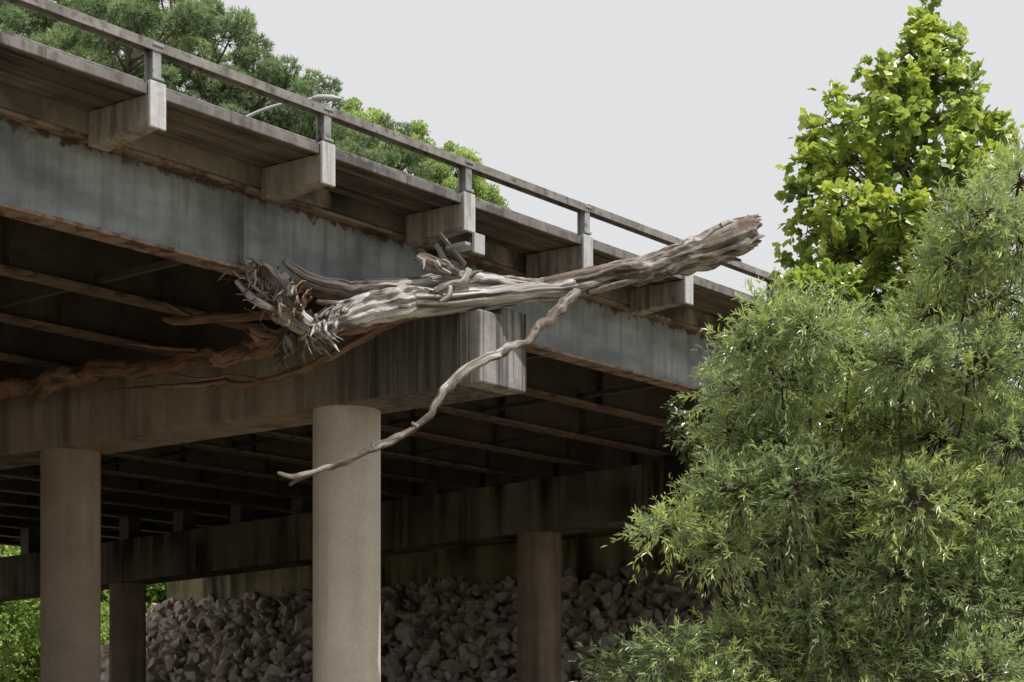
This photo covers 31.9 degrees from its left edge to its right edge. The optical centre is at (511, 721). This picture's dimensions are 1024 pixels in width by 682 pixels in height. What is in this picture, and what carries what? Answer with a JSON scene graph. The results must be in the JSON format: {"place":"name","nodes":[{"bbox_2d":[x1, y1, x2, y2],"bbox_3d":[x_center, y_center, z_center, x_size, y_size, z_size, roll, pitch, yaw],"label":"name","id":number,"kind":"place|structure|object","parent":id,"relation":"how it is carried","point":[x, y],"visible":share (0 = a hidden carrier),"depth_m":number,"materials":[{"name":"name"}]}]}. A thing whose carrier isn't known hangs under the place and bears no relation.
{"place":"outdoors","nodes":[
{"label":"outdoors","id":0,"kind":"place"},
{"bbox_2d":[0,0,1023,674],"label":"sky","id":1,"kind":"structure","parent":0,"point":[676,118],"materials":[{"name":"white"}]},
{"bbox_2d":[146,571,1023,681],"bbox_3d":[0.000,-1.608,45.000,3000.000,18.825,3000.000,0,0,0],"label":"ground","id":2,"kind":"structure","parent":0,"point":[510,672],"depth_m":48.02,"materials":[{"name":"grey stone"}]},
{"bbox_2d":[0,0,64,51],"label":"pine tree","id":3,"kind":"object","parent":2,"relation":"on","point":[19,16],"visible":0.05,"depth_m":65.47,"materials":[{"name":"green plant"}]},
{"bbox_2d":[0,0,105,681],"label":"pine tree","id":4,"kind":"object","parent":2,"relation":"on","point":[45,21],"visible":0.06,"depth_m":70.62,"materials":[{"name":"green plant"}]},
{"bbox_2d":[5,1,122,670],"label":"pine tree","id":5,"kind":"object","parent":2,"relation":"on","point":[83,56],"visible":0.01,"depth_m":84.01,"materials":[{"name":"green plant"}]},
{"bbox_2d":[5,0,150,72],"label":"pine tree","id":6,"kind":"object","parent":2,"relation":"on","point":[65,3],"visible":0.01,"depth_m":74.38,"materials":[{"name":"green plant"}]},
{"bbox_2d":[0,545,166,681],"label":"roadside shrubs","id":7,"kind":"object","parent":2,"relation":"on","point":[19,625],"visible":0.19,"depth_m":63.42,"materials":[{"name":"green plant"}]},
{"bbox_2d":[42,0,257,109],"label":"pine tree","id":8,"kind":"object","parent":2,"relation":"on","point":[127,13],"visible":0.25,"depth_m":66.87,"materials":[{"name":"green plant"}]},
{"bbox_2d":[59,0,264,102],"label":"pine tree","id":9,"kind":"object","parent":2,"relation":"on","point":[115,60],"depth_m":83.67,"materials":[{"name":"green plant"}]},
{"bbox_2d":[85,0,299,131],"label":"pine tree","id":10,"kind":"object","parent":2,"relation":"on","point":[267,115],"visible":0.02,"depth_m":71.29,"materials":[{"name":"green plant"}]},
{"bbox_2d":[134,0,304,117],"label":"pine tree","id":11,"kind":"object","parent":2,"relation":"on","point":[204,37],"visible":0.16,"depth_m":69.11,"materials":[{"name":"green plant"}]},
{"bbox_2d":[178,4,343,139],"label":"pine tree","id":12,"kind":"object","parent":2,"relation":"on","point":[278,69],"visible":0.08,"depth_m":69.58,"materials":[{"name":"green plant"}]},
{"bbox_2d":[222,56,315,133],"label":"pine tree","id":13,"kind":"object","parent":2,"relation":"on","point":[296,125],"depth_m":74.71,"materials":[{"name":"green plant"}]},
{"bbox_2d":[270,68,369,155],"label":"pine tree","id":14,"kind":"object","parent":2,"relation":"on","point":[357,143],"visible":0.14,"depth_m":69.25,"materials":[{"name":"green plant"}]},
{"bbox_2d":[315,97,408,173],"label":"broadleaf tree","id":15,"kind":"object","parent":2,"relation":"on","point":[352,107],"visible":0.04,"depth_m":73.48,"materials":[{"name":"green plant"}]},
{"bbox_2d":[350,112,436,180],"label":"pine tree","id":16,"kind":"object","parent":2,"relation":"on","point":[391,155],"visible":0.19,"depth_m":70.78,"materials":[{"name":"green plant"}]},
{"bbox_2d":[382,119,456,183],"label":"broadleaf tree","id":17,"kind":"object","parent":2,"relation":"on","point":[421,131],"visible":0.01,"depth_m":74.76,"materials":[{"name":"green plant"}]},
{"bbox_2d":[422,140,488,201],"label":"broadleaf tree","id":18,"kind":"object","parent":2,"relation":"on","point":[444,175],"visible":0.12,"depth_m":72.09,"materials":[{"name":"green plant"}]},
{"bbox_2d":[472,175,511,209],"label":"broadleaf tree","id":19,"kind":"object","parent":2,"relation":"on","point":[483,190],"visible":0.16,"depth_m":73.69,"materials":[{"name":"green plant"}]},
{"bbox_2d":[0,0,1023,681],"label":"highway bridge","id":20,"kind":"structure","parent":2,"relation":"on","point":[130,204],"depth_m":25.25,"materials":[{"name":"concrete"}]},
{"bbox_2d":[246,94,341,117],"bbox_3d":[-6.628,-11.957,50.000,3.736,11.116,0.240,0,0,0],"label":"street lamp","id":21,"kind":"object","parent":20,"relation":"on","point":[323,97],"visible":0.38,"depth_m":49.95,"materials":[{"name":"grey metal"}]},
{"bbox_2d":[0,214,766,486],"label":"driftwood log","id":22,"kind":"object","parent":20,"relation":"on","point":[437,290],"visible":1,"depth_m":21.95,"materials":[{"name":"grey wood"}]},
{"bbox_2d":[661,381,722,473],"bbox_3d":[2.950,-4.382,26.404,1.586,1.612,0.835,0,0,-38],"label":"tree","id":23,"kind":"object","parent":20,"relation":"hanging from","point":[674,426],"visible":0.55,"depth_m":26.17,"materials":[{"name":"green plant"}]},
{"bbox_2d":[101,545,1023,681],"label":"riprap rocks","id":24,"kind":"object","parent":2,"relation":"on","point":[230,645],"visible":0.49,"depth_m":49.74,"materials":[{"name":"grey stone"}]},
{"bbox_2d":[570,125,1023,681],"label":"willow tree","id":25,"kind":"object","parent":2,"relation":"on","point":[990,575],"visible":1,"depth_m":16.24,"materials":[{"name":"green plant"}]},
{"bbox_2d":[767,0,1023,681],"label":"sycamore tree","id":26,"kind":"object","parent":2,"relation":"on","point":[903,102],"visible":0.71,"depth_m":18.96,"materials":[{"name":"green plant"}]}
]}

